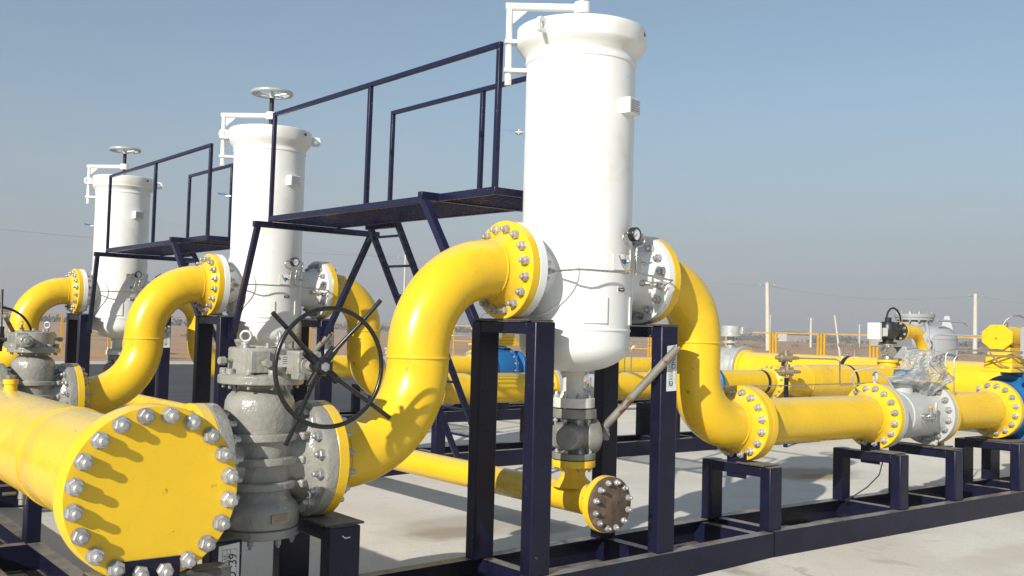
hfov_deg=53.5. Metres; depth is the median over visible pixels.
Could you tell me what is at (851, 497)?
cable
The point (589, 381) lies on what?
ball valve
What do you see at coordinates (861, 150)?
sky
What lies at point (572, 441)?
drain valve
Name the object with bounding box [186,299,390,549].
plug valve
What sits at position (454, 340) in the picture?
fence panel
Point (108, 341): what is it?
fence panel
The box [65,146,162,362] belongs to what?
filter vessel
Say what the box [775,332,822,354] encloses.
fence panel
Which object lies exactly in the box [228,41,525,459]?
access platform
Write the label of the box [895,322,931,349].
riser elbow
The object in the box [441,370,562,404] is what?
pipe spool
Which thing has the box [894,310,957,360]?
valve
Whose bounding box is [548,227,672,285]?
pressure gauge
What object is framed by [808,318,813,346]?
utility pole
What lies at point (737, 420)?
outlet pipe
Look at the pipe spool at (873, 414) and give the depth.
9.04 m
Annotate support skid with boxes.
[0,315,409,507]
[65,313,172,399]
[196,318,773,575]
[339,383,521,422]
[415,402,819,466]
[701,435,1023,556]
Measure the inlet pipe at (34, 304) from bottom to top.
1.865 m
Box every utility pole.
[398,255,406,291]
[760,282,774,350]
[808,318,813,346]
[834,315,840,355]
[968,293,982,353]
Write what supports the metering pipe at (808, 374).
on the pipe support
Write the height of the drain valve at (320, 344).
0.925 m
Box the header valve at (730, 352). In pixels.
[720,325,754,369]
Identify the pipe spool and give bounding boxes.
[333,355,352,377]
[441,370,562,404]
[448,350,470,372]
[618,369,650,400]
[744,383,908,460]
[933,381,1023,446]
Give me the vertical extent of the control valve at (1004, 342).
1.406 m
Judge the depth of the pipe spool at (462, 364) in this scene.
19.35 m
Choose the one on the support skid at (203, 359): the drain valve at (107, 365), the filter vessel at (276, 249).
the filter vessel at (276, 249)
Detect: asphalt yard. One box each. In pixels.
[55,364,364,413]
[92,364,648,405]
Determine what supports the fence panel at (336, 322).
on the field
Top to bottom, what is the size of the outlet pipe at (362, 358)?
1.771 m
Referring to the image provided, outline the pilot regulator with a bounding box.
[722,350,871,446]
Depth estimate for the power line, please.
95.40 m
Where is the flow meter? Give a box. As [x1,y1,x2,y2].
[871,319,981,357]
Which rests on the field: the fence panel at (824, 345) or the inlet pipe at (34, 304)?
the fence panel at (824, 345)
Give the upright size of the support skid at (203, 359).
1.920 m
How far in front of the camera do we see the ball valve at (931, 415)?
9.92 m
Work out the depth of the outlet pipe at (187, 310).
16.19 m
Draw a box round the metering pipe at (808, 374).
[721,364,901,397]
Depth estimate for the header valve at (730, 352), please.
22.90 m
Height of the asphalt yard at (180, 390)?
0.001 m
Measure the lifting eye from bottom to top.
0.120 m
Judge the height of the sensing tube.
0.219 m
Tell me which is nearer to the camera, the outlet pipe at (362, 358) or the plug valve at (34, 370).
the plug valve at (34, 370)
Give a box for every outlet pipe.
[178,303,214,376]
[320,262,385,395]
[647,237,778,460]
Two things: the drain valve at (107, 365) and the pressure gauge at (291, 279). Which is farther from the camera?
the drain valve at (107, 365)
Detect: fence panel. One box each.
[3,312,63,355]
[90,333,109,353]
[170,317,188,353]
[309,322,390,354]
[453,325,470,355]
[629,337,651,356]
[752,332,774,352]
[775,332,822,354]
[823,333,874,356]
[876,347,878,356]
[957,336,981,337]
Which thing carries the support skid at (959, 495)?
on the concrete pad
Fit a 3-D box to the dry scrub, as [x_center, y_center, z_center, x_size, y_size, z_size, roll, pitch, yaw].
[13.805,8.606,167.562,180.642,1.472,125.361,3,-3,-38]
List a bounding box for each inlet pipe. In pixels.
[0,269,83,366]
[71,254,224,413]
[313,221,539,515]
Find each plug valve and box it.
[0,289,90,406]
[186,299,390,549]
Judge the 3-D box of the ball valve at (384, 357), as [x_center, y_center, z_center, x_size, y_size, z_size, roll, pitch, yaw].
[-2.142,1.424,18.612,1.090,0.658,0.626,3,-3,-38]
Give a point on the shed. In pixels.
(791, 337)
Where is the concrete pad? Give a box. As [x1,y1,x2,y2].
[0,405,1023,575]
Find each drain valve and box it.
[103,327,167,371]
[284,334,331,390]
[552,345,680,472]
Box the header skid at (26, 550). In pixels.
[0,484,230,575]
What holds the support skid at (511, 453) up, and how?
on the concrete pad
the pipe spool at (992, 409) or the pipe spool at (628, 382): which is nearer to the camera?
the pipe spool at (992, 409)
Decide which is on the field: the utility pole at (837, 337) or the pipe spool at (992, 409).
the utility pole at (837, 337)
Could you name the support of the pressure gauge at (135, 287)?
attached to the filter vessel at (130, 209)
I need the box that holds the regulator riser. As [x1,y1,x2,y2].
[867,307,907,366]
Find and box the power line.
[1,229,390,256]
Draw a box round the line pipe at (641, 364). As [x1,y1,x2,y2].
[619,357,651,371]
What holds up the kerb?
on the field
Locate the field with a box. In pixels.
[3,319,988,406]
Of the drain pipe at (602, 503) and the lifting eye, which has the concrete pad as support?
the drain pipe at (602, 503)
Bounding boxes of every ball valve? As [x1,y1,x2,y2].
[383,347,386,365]
[555,370,593,396]
[879,349,957,448]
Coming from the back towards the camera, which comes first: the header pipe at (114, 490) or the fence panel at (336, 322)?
the fence panel at (336, 322)
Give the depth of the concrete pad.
9.50 m
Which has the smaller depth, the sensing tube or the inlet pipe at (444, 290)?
the inlet pipe at (444, 290)
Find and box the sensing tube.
[850,368,894,388]
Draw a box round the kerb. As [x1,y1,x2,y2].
[55,361,193,363]
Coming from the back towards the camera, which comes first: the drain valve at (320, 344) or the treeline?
the treeline
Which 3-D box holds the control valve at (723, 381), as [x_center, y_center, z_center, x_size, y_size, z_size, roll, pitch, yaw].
[2.508,1.153,15.588,1.647,1.406,0.744,3,-3,-38]
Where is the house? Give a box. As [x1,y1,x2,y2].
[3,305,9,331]
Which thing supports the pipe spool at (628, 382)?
on the support skid at (511, 453)
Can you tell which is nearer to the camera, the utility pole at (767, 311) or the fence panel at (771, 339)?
the fence panel at (771, 339)
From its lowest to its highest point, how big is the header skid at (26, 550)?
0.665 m
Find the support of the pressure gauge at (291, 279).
attached to the filter vessel at (276, 249)
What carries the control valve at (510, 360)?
on the support skid at (505, 411)
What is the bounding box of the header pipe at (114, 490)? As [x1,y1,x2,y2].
[0,375,238,575]
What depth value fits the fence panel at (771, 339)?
42.05 m
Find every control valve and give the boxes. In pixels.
[452,313,524,372]
[624,342,725,389]
[945,315,1023,438]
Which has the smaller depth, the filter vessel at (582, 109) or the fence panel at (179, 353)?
the filter vessel at (582, 109)
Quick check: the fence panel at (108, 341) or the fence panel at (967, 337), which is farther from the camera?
the fence panel at (108, 341)
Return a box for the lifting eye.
[872,372,877,383]
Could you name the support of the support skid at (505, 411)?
on the concrete pad
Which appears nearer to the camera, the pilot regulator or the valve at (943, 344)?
the pilot regulator
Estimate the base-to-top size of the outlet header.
1.095 m
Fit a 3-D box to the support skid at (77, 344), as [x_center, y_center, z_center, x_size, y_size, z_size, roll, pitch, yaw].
[-6.487,1.341,15.206,4.730,1.920,0.770,3,-3,-38]
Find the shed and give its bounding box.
[777,331,809,341]
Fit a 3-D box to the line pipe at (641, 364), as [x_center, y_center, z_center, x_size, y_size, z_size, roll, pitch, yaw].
[2.224,1.695,22.038,5.580,0.398,0.398,3,-3,-38]
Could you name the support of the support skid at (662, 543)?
on the concrete pad
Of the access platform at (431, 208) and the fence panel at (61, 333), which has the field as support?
the fence panel at (61, 333)
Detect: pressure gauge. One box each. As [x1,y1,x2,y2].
[96,271,145,292]
[234,257,328,293]
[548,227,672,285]
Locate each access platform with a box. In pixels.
[85,143,237,388]
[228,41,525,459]
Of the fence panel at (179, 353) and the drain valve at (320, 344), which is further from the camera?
the fence panel at (179, 353)
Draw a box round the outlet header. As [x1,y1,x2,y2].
[734,341,999,391]
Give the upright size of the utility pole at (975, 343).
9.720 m
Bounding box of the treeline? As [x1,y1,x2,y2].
[8,314,986,347]
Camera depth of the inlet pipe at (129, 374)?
10.47 m
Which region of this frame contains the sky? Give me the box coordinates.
[0,0,1023,342]
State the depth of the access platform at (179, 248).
13.58 m
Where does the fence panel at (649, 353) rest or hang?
on the field
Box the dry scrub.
[55,334,988,357]
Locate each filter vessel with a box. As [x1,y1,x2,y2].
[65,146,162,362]
[195,87,340,345]
[479,0,681,425]
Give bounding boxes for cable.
[844,449,882,500]
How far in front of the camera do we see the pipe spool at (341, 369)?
17.75 m
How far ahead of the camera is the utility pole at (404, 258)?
117.94 m
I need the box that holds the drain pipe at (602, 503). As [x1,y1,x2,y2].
[124,394,632,532]

